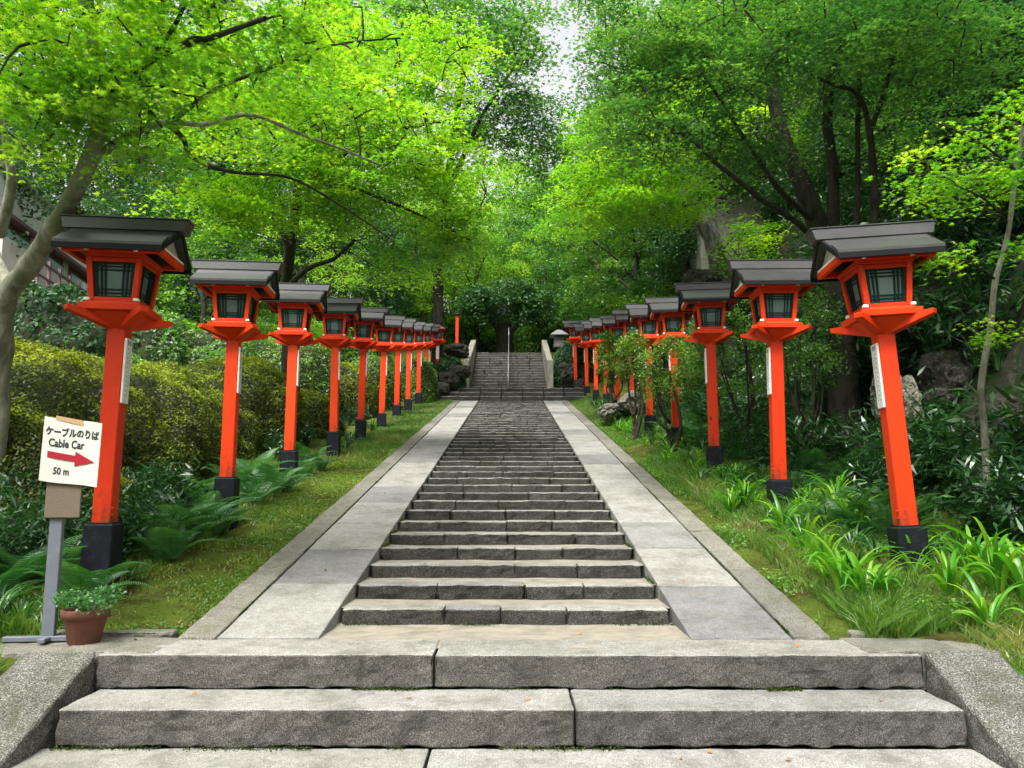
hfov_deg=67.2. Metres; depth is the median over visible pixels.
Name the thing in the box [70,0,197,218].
cedar tree
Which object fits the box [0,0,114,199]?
cedar tree
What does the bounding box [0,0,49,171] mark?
cedar tree
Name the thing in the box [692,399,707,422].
undergrowth plant
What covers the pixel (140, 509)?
undergrowth plant
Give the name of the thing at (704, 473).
strap leaf plant
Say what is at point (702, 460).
strap leaf plant
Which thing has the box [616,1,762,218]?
forest tree
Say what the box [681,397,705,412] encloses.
undergrowth plant
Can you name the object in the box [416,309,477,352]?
shrub
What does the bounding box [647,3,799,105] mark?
forest tree
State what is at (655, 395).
undergrowth plant
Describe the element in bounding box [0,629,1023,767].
front steps
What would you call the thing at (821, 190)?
undergrowth plant
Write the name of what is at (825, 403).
undergrowth plant
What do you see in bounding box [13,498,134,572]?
undergrowth plant
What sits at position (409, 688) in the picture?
moss
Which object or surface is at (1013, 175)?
maple sapling
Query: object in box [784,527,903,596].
strap leaf plant
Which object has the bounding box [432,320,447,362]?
lantern post
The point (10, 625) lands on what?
grass
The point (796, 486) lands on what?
strap leaf plant
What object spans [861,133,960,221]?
undergrowth plant
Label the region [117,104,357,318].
forest tree
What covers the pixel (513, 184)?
forest tree
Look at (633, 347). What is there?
azalea shrub
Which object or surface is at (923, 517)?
strap leaf plant
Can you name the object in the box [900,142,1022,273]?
undergrowth plant
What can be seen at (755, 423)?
undergrowth plant
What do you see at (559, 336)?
stone lantern
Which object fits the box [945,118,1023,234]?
undergrowth plant
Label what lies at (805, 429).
undergrowth plant
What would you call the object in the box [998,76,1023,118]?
undergrowth plant
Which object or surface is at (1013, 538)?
strap leaf plant
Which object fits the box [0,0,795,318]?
sky
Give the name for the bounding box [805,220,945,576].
lantern post
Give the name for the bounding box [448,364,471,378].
boulder
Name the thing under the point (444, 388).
boulder
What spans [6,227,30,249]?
window
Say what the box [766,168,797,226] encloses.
undergrowth plant
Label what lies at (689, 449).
strap leaf plant
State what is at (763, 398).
undergrowth plant
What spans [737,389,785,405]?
undergrowth plant
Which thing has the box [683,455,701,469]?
strap leaf plant
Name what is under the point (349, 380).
azalea bush
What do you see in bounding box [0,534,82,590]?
fern
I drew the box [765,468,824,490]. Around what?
fern
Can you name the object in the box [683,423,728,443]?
fern
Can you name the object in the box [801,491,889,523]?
fern
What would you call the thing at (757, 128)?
forest tree
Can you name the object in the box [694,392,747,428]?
undergrowth plant
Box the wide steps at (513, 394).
[439,388,586,401]
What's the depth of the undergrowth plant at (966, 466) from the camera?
6.86 m
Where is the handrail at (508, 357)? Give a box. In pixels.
[508,328,508,387]
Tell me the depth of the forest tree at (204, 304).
21.70 m
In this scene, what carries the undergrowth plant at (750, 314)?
on the ground at (812, 605)
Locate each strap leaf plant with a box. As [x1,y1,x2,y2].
[0,579,44,613]
[0,584,42,627]
[40,585,95,607]
[121,558,148,584]
[216,509,242,534]
[339,429,361,441]
[341,438,355,448]
[367,419,382,430]
[638,438,648,446]
[639,429,659,437]
[646,434,656,444]
[652,424,660,432]
[655,435,685,452]
[656,433,666,441]
[657,450,673,461]
[660,440,680,454]
[669,452,684,463]
[671,433,694,447]
[677,448,695,462]
[679,466,703,480]
[680,454,702,465]
[681,441,698,452]
[681,464,719,479]
[682,449,705,462]
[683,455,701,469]
[687,433,706,446]
[687,446,705,455]
[690,437,707,451]
[705,488,752,514]
[706,465,741,481]
[706,479,749,509]
[710,470,737,488]
[711,465,748,477]
[715,472,759,491]
[717,462,750,475]
[721,473,770,496]
[722,446,745,461]
[724,456,760,471]
[724,469,754,481]
[724,483,766,507]
[730,488,763,506]
[740,471,768,486]
[743,478,762,490]
[746,503,783,523]
[750,488,766,504]
[752,463,770,475]
[754,496,806,525]
[756,490,809,532]
[758,500,845,562]
[763,488,804,505]
[769,507,817,531]
[776,494,817,507]
[779,520,824,535]
[780,524,859,561]
[783,486,821,502]
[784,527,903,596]
[787,475,820,490]
[795,494,824,516]
[796,482,828,498]
[799,469,867,492]
[804,553,840,580]
[805,501,849,521]
[807,487,847,504]
[809,508,846,527]
[812,545,927,602]
[813,477,871,503]
[819,482,885,530]
[821,523,871,550]
[830,551,864,570]
[831,541,888,567]
[832,519,884,541]
[834,510,890,533]
[845,534,894,563]
[854,563,909,591]
[856,532,884,544]
[877,531,947,562]
[878,533,954,559]
[883,499,947,524]
[887,541,953,577]
[891,547,995,595]
[920,516,1023,593]
[924,525,1013,578]
[928,531,955,556]
[929,269,953,287]
[934,515,985,543]
[936,533,972,545]
[939,268,984,302]
[947,570,1023,634]
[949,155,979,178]
[955,536,1023,602]
[965,527,1023,552]
[966,337,1017,370]
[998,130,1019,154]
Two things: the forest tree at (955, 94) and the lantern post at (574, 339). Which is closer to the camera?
the forest tree at (955, 94)
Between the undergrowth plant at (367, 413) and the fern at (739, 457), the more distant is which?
the undergrowth plant at (367, 413)
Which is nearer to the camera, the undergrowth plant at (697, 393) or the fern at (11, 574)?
the fern at (11, 574)
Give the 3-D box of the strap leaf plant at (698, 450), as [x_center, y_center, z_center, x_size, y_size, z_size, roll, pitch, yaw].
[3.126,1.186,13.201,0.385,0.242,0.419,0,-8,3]
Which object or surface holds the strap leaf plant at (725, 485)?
on the ground at (812, 605)
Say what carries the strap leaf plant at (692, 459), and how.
on the ground at (812, 605)
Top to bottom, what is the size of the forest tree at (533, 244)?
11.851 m
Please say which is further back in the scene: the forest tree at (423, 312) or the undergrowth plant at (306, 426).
the forest tree at (423, 312)
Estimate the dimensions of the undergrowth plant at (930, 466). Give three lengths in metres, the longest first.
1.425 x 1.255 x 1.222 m
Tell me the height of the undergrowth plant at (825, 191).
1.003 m
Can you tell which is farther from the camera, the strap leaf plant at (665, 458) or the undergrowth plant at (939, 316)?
the strap leaf plant at (665, 458)
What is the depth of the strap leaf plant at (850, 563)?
6.53 m
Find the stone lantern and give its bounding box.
[549,330,568,352]
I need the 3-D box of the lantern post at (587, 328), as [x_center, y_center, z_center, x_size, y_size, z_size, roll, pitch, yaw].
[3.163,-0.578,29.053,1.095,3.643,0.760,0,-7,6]
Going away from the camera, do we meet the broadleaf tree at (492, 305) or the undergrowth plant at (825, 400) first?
the undergrowth plant at (825, 400)
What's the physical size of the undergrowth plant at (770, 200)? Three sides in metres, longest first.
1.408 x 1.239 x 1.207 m
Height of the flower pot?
0.393 m
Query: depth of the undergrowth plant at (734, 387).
18.84 m
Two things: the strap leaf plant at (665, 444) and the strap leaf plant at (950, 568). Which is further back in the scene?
the strap leaf plant at (665, 444)
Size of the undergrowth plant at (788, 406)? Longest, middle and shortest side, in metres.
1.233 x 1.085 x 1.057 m
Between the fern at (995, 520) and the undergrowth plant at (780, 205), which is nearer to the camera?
the fern at (995, 520)
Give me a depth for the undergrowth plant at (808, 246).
17.53 m
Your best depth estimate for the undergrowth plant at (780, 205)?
20.48 m
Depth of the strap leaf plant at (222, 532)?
8.71 m
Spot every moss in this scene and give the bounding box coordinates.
[20,403,435,634]
[49,404,802,751]
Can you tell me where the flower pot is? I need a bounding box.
[51,583,125,645]
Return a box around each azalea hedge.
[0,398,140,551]
[7,336,262,481]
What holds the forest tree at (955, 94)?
on the ground at (812, 605)
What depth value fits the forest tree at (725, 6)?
47.67 m
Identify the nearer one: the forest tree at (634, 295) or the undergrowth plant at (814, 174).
the undergrowth plant at (814, 174)
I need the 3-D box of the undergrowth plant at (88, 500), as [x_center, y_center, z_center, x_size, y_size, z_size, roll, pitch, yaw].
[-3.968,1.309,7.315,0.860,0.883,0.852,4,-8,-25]
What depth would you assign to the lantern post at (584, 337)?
32.05 m
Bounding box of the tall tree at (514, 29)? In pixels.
[326,0,588,365]
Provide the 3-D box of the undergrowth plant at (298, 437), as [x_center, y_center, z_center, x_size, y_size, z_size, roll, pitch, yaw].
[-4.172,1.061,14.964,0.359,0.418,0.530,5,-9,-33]
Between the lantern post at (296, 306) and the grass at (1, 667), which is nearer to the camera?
the grass at (1, 667)
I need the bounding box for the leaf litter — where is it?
[111,426,386,633]
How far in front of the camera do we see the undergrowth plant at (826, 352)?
12.88 m
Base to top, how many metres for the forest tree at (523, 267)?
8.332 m
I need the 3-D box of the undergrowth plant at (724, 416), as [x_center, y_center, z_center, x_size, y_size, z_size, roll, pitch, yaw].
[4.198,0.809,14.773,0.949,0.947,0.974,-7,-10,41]
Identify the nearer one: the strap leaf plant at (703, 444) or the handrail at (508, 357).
the strap leaf plant at (703, 444)
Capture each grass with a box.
[0,449,328,635]
[0,639,23,670]
[326,399,453,461]
[656,454,1023,637]
[940,606,1023,676]
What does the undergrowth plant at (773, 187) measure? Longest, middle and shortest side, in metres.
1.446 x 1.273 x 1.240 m
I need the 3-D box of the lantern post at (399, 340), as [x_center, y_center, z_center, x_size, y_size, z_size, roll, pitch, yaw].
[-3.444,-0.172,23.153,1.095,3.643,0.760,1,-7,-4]
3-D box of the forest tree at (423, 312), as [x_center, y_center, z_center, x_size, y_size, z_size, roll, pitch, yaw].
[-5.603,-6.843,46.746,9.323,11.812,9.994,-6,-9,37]
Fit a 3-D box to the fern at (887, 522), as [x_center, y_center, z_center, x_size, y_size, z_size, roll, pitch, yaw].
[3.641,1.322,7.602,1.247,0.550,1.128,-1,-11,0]
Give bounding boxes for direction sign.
[2,416,101,643]
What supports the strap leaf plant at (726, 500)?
on the ground at (812, 605)
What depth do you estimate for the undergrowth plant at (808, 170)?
20.42 m
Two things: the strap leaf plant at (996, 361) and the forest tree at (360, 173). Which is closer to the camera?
the strap leaf plant at (996, 361)
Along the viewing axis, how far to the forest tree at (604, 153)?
44.26 m
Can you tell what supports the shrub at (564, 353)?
on the ground at (812, 605)
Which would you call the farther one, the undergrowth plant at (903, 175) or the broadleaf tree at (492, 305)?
the broadleaf tree at (492, 305)
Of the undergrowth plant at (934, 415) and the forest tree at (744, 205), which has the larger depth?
the forest tree at (744, 205)
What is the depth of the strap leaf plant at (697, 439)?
14.42 m
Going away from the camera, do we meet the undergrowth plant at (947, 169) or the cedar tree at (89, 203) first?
the undergrowth plant at (947, 169)
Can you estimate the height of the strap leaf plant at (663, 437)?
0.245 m
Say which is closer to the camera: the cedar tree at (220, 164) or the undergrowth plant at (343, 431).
the undergrowth plant at (343, 431)
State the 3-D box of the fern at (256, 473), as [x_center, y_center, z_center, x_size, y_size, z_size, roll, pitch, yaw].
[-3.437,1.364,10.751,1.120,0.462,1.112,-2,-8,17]
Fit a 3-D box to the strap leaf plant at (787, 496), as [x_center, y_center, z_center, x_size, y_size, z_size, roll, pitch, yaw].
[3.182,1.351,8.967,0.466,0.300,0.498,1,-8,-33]
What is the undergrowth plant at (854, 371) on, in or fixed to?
on the ground at (812, 605)
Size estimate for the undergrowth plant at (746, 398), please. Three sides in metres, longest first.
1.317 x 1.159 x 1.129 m
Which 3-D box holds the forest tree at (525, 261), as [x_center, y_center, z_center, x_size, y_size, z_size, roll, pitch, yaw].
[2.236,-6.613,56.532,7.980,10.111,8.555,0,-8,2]
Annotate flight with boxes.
[471,353,545,388]
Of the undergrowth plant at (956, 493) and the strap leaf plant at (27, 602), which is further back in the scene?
the undergrowth plant at (956, 493)
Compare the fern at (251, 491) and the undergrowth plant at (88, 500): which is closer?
the undergrowth plant at (88, 500)
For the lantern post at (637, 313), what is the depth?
17.93 m
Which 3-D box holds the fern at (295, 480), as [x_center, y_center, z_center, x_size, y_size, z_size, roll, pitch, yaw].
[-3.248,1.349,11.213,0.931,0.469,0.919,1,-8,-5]
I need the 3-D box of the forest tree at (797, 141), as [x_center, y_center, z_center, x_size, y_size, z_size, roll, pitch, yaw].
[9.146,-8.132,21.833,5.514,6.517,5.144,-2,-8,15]
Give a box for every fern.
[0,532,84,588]
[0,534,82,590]
[0,545,47,596]
[24,556,154,599]
[118,502,225,550]
[124,479,198,508]
[126,522,228,562]
[127,493,259,539]
[133,460,218,508]
[172,477,250,496]
[175,491,260,516]
[197,496,256,536]
[202,464,265,481]
[209,447,296,479]
[236,464,311,495]
[236,474,285,504]
[255,460,320,491]
[295,441,337,463]
[298,457,321,469]
[311,454,342,470]
[653,402,691,419]
[653,411,704,430]
[660,413,707,438]
[664,424,705,442]
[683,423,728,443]
[687,409,706,425]
[703,427,741,448]
[720,426,766,449]
[721,437,767,462]
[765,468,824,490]
[769,444,862,481]
[788,448,870,485]
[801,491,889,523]
[806,428,827,450]
[817,448,854,460]
[820,489,959,538]
[825,479,927,503]
[826,493,954,530]
[940,504,1022,542]
[943,505,1023,543]
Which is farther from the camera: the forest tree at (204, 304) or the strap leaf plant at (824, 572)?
the forest tree at (204, 304)
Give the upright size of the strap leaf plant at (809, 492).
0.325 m
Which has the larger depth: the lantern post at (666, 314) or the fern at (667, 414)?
the fern at (667, 414)
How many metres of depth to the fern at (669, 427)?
16.50 m
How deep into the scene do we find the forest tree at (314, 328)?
26.56 m
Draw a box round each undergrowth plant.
[0,453,84,512]
[0,460,35,509]
[0,477,91,551]
[0,489,82,589]
[0,507,48,553]
[0,510,27,553]
[0,522,43,572]
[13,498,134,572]
[48,487,145,546]
[67,477,188,561]
[119,481,155,513]
[120,458,191,522]
[120,461,175,493]
[120,466,166,490]
[121,494,163,548]
[123,447,149,459]
[132,481,178,522]
[135,443,213,508]
[261,428,284,456]
[261,434,283,461]
[296,414,318,444]
[296,429,304,447]
[299,425,316,445]
[338,417,350,432]
[340,402,357,425]
[340,417,352,433]
[365,405,372,419]
[638,377,669,412]
[655,381,705,408]
[659,394,670,409]
[669,387,724,426]
[680,385,706,405]
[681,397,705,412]
[682,383,730,423]
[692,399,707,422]
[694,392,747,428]
[705,388,757,419]
[707,404,801,470]
[716,358,740,395]
[717,346,763,383]
[718,373,746,402]
[718,401,744,441]
[719,411,768,451]
[720,395,766,445]
[723,389,768,440]
[725,228,775,258]
[727,272,751,315]
[730,304,762,355]
[730,384,792,447]
[733,387,766,407]
[734,301,748,328]
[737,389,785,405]
[740,363,792,400]
[742,396,827,463]
[746,400,803,422]
[750,175,794,221]
[752,170,783,233]
[753,354,829,410]
[756,249,784,258]
[757,172,788,214]
[757,411,858,480]
[758,160,819,216]
[758,180,781,222]
[759,404,807,428]
[760,405,818,456]
[765,184,797,228]
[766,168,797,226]
[776,179,848,241]
[777,247,819,306]
[778,195,850,236]
[782,215,849,258]
[783,323,811,378]
[784,362,828,423]
[785,310,810,344]
[785,360,808,401]
[785,414,827,454]
[787,331,872,396]
[787,404,880,484]
[789,173,845,199]
[791,326,830,372]
[793,224,848,309]
[799,370,828,422]
[802,339,869,373]
[803,159,826,186]
[807,155,865,190]
[809,383,827,423]
[810,143,864,194]
[810,325,872,416]
[812,337,872,406]
[815,181,842,210]
[816,302,828,342]
[817,161,866,194]
[819,174,880,225]
[819,433,911,493]
[822,149,865,181]
[824,408,973,507]
[828,295,947,378]
[834,416,936,481]
[837,143,912,195]
[839,151,881,223]
[839,167,928,222]
[850,204,898,224]
[853,154,938,222]
[853,190,923,285]
[859,332,930,382]
[859,361,871,386]
[859,366,959,458]
[860,142,974,219]
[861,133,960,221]
[863,389,976,485]
[870,330,925,375]
[879,170,966,236]
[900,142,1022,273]
[906,266,988,369]
[907,382,1023,511]
[907,403,979,491]
[909,409,960,456]
[914,259,1023,376]
[918,429,1008,511]
[919,454,1023,544]
[927,152,971,194]
[938,189,1008,257]
[942,215,1023,300]
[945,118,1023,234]
[945,440,1023,545]
[950,354,1023,480]
[954,448,1023,539]
[958,109,1023,183]
[960,150,1023,226]
[980,52,1023,114]
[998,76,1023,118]
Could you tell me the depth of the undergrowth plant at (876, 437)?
10.00 m
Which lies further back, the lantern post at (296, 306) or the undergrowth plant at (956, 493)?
the lantern post at (296, 306)
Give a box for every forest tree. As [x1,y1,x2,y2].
[0,50,158,214]
[0,100,86,257]
[61,88,254,303]
[90,154,294,330]
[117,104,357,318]
[132,76,364,282]
[154,215,278,343]
[238,215,381,353]
[253,94,459,295]
[260,181,434,361]
[306,161,455,317]
[331,172,472,319]
[340,177,499,322]
[373,164,507,310]
[386,111,546,298]
[392,160,541,310]
[419,227,526,352]
[428,165,556,323]
[461,150,557,282]
[479,214,562,282]
[486,172,624,263]
[489,152,649,294]
[489,232,559,283]
[495,124,671,317]
[498,216,616,336]
[512,163,660,330]
[522,184,672,364]
[528,209,627,306]
[553,175,682,382]
[562,84,662,241]
[570,91,679,256]
[605,120,757,328]
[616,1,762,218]
[631,85,798,229]
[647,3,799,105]
[668,13,825,253]
[707,0,759,17]
[718,26,861,197]
[735,0,883,173]
[781,2,990,172]
[788,0,1023,212]
[838,1,1023,181]
[887,0,1023,119]
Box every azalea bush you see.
[177,354,310,454]
[247,336,340,411]
[300,387,344,438]
[339,361,379,419]
[351,354,401,410]
[400,356,439,402]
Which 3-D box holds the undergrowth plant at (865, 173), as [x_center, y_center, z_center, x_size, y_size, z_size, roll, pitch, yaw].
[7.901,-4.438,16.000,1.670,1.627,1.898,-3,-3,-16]
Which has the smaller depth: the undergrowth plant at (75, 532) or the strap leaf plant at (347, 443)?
the undergrowth plant at (75, 532)
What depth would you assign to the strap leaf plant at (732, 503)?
9.27 m
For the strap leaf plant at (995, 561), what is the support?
on the ground at (812, 605)
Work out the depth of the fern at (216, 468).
10.74 m
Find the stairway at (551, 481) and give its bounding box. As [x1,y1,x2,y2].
[319,401,690,647]
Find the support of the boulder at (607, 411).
on the ground cover at (743, 541)
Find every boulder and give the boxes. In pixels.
[437,371,460,388]
[437,382,449,395]
[444,343,468,358]
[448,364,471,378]
[558,362,573,381]
[574,379,584,387]
[597,403,618,420]
[616,390,640,416]
[682,268,722,282]
[870,374,901,427]
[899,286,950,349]
[901,375,923,440]
[918,349,975,412]
[962,393,1020,444]
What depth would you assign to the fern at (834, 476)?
10.26 m
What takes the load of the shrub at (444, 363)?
on the ground at (812, 605)
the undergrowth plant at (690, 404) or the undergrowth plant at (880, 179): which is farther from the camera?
the undergrowth plant at (690, 404)
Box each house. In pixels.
[0,159,87,295]
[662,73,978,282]
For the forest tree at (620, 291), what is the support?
on the ground at (812, 605)
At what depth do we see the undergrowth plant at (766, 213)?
21.80 m
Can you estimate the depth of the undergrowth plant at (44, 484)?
7.38 m
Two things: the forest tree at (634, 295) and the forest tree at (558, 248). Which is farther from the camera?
the forest tree at (558, 248)
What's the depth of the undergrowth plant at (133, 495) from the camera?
8.07 m
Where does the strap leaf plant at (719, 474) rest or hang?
on the ground at (812, 605)
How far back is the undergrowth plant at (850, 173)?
18.92 m
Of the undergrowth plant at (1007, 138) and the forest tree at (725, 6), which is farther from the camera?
the forest tree at (725, 6)
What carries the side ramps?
on the ground at (812, 605)
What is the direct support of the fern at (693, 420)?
on the ground at (812, 605)
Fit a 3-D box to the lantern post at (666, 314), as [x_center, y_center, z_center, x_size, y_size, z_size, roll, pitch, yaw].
[3.244,0.058,15.364,1.095,3.643,0.760,-1,-8,4]
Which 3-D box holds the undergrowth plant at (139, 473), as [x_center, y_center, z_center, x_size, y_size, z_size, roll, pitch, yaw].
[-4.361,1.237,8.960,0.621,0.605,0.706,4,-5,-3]
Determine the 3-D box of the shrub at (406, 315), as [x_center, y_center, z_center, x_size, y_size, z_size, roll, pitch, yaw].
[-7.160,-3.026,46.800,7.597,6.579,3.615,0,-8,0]
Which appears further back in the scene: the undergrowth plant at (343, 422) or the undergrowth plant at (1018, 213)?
the undergrowth plant at (343, 422)
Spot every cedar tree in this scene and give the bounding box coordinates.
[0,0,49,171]
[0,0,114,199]
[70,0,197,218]
[132,0,262,319]
[252,0,402,295]
[646,0,718,158]
[887,0,1023,151]
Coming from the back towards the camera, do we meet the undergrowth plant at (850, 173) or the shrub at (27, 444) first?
the undergrowth plant at (850, 173)
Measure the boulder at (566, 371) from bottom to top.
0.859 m
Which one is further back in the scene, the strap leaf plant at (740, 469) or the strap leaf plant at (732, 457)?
the strap leaf plant at (732, 457)
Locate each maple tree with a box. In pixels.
[0,0,444,473]
[114,0,524,391]
[515,0,804,386]
[544,0,1023,465]
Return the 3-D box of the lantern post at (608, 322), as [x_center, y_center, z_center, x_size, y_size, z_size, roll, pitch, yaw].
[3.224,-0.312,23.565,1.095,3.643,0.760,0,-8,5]
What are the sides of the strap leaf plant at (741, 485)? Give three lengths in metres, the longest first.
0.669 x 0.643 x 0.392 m
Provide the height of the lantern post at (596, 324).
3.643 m
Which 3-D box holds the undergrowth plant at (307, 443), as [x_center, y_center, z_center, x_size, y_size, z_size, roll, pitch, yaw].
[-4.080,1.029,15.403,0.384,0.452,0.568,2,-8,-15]
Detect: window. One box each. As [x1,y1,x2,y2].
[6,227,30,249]
[46,256,63,273]
[68,271,87,289]
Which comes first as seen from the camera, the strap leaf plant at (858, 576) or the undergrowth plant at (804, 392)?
the strap leaf plant at (858, 576)
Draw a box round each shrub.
[14,279,106,358]
[87,308,260,371]
[213,306,394,371]
[355,290,444,351]
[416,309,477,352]
[432,354,466,388]
[472,323,520,353]
[493,315,552,353]
[534,307,611,352]
[554,337,598,387]
[591,329,630,421]
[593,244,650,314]
[611,326,650,440]
[628,328,704,451]
[677,299,821,446]
[743,282,848,460]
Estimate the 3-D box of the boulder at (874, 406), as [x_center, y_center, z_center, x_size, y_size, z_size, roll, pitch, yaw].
[5.168,0.202,10.609,0.340,0.889,0.645,0,-8,0]
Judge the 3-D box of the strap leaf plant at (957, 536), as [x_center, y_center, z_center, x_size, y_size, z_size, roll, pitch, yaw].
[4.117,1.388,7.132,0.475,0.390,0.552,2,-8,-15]
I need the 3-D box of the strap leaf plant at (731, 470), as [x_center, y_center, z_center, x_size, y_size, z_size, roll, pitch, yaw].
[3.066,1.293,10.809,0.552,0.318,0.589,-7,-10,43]
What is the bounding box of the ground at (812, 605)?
[0,141,1023,755]
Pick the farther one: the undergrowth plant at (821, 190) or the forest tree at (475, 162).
the forest tree at (475, 162)
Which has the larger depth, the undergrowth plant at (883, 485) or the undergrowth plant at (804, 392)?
the undergrowth plant at (804, 392)
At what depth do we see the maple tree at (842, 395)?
9.98 m
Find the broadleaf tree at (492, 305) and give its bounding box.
[451,272,561,352]
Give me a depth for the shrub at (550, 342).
46.30 m
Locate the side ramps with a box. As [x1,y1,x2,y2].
[179,400,830,689]
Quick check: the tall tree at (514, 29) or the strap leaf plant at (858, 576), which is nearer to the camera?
the strap leaf plant at (858, 576)
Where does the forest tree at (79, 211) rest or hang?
on the ground at (812, 605)
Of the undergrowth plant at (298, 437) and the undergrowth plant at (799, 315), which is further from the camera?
the undergrowth plant at (799, 315)
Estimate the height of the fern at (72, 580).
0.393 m
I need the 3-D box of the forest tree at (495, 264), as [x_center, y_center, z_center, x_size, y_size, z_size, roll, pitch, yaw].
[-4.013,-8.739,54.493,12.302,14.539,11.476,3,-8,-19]
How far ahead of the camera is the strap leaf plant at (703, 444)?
13.91 m
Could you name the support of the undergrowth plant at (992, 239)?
on the ground at (812, 605)
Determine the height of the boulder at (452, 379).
0.751 m
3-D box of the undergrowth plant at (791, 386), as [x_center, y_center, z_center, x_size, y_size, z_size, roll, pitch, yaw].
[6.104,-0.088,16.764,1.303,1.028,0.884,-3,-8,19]
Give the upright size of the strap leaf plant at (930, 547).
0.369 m
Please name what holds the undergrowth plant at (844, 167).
on the ground at (812, 605)
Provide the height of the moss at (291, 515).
4.584 m
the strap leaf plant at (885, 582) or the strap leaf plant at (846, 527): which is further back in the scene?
the strap leaf plant at (846, 527)
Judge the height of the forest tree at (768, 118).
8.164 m
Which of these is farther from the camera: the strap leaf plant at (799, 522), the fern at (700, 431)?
the fern at (700, 431)
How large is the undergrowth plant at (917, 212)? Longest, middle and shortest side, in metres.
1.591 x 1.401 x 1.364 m
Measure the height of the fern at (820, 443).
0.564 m
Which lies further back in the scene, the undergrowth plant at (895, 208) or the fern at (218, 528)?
the undergrowth plant at (895, 208)
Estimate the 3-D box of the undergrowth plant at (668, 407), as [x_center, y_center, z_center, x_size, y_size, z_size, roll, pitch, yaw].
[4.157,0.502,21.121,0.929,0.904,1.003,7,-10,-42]
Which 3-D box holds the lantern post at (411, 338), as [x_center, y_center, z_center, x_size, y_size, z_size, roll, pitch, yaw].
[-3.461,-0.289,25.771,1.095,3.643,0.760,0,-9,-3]
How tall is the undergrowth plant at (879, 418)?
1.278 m
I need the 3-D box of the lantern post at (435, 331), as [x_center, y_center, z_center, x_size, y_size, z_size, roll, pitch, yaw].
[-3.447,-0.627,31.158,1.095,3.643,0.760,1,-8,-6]
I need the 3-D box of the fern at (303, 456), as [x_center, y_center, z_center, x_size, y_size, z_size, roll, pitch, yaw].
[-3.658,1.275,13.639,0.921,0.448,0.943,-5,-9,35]
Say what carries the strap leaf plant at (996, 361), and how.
on the ground at (812, 605)
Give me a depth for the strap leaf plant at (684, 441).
14.65 m
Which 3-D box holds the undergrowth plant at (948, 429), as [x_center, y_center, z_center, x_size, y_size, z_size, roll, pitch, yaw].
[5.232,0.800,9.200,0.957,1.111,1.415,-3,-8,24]
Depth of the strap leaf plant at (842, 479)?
9.37 m
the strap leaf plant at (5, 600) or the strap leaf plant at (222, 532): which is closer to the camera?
the strap leaf plant at (5, 600)
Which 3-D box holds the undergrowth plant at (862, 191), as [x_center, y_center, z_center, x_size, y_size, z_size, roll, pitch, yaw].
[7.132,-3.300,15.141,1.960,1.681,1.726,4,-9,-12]
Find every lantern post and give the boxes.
[51,214,194,600]
[190,259,284,529]
[261,283,331,478]
[313,297,364,455]
[349,307,388,440]
[372,315,405,426]
[392,318,416,415]
[404,322,425,410]
[415,323,433,403]
[425,324,440,360]
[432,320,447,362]
[562,320,585,387]
[573,324,589,395]
[581,321,598,400]
[589,318,609,403]
[599,315,623,402]
[612,310,638,417]
[624,304,659,432]
[644,297,692,444]
[673,282,740,468]
[726,259,820,513]
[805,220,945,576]
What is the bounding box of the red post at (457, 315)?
[454,313,460,342]
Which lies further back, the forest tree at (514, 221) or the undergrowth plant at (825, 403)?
the forest tree at (514, 221)
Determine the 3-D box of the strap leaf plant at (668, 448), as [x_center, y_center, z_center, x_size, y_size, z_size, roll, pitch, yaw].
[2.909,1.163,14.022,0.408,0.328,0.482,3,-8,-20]
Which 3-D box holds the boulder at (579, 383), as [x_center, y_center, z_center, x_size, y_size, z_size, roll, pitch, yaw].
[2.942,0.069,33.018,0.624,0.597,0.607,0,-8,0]
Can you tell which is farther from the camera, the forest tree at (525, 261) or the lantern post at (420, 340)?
the forest tree at (525, 261)
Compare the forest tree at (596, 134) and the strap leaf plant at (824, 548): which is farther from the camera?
the forest tree at (596, 134)
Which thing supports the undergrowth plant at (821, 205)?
on the ground at (812, 605)
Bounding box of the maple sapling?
[864,79,1023,506]
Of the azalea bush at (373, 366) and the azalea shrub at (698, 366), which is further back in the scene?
the azalea bush at (373, 366)
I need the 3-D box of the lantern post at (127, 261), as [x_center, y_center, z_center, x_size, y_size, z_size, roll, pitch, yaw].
[-3.406,0.353,6.558,1.095,3.643,0.760,1,-8,-5]
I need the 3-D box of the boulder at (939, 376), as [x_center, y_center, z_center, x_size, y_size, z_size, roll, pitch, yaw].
[5.904,-0.028,10.400,0.797,0.881,0.758,7,-10,-42]
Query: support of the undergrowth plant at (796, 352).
on the ground at (812, 605)
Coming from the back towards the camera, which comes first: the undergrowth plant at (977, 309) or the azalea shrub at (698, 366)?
the azalea shrub at (698, 366)
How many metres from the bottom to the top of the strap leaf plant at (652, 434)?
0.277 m
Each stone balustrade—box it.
[463,340,475,387]
[542,340,553,387]
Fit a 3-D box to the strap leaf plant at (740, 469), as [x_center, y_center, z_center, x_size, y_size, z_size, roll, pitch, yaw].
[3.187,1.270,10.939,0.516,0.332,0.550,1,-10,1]
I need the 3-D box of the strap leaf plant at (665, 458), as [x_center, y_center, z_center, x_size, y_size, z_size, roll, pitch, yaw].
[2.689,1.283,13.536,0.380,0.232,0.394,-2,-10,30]
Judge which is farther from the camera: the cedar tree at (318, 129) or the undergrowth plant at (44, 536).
the cedar tree at (318, 129)
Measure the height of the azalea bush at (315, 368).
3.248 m

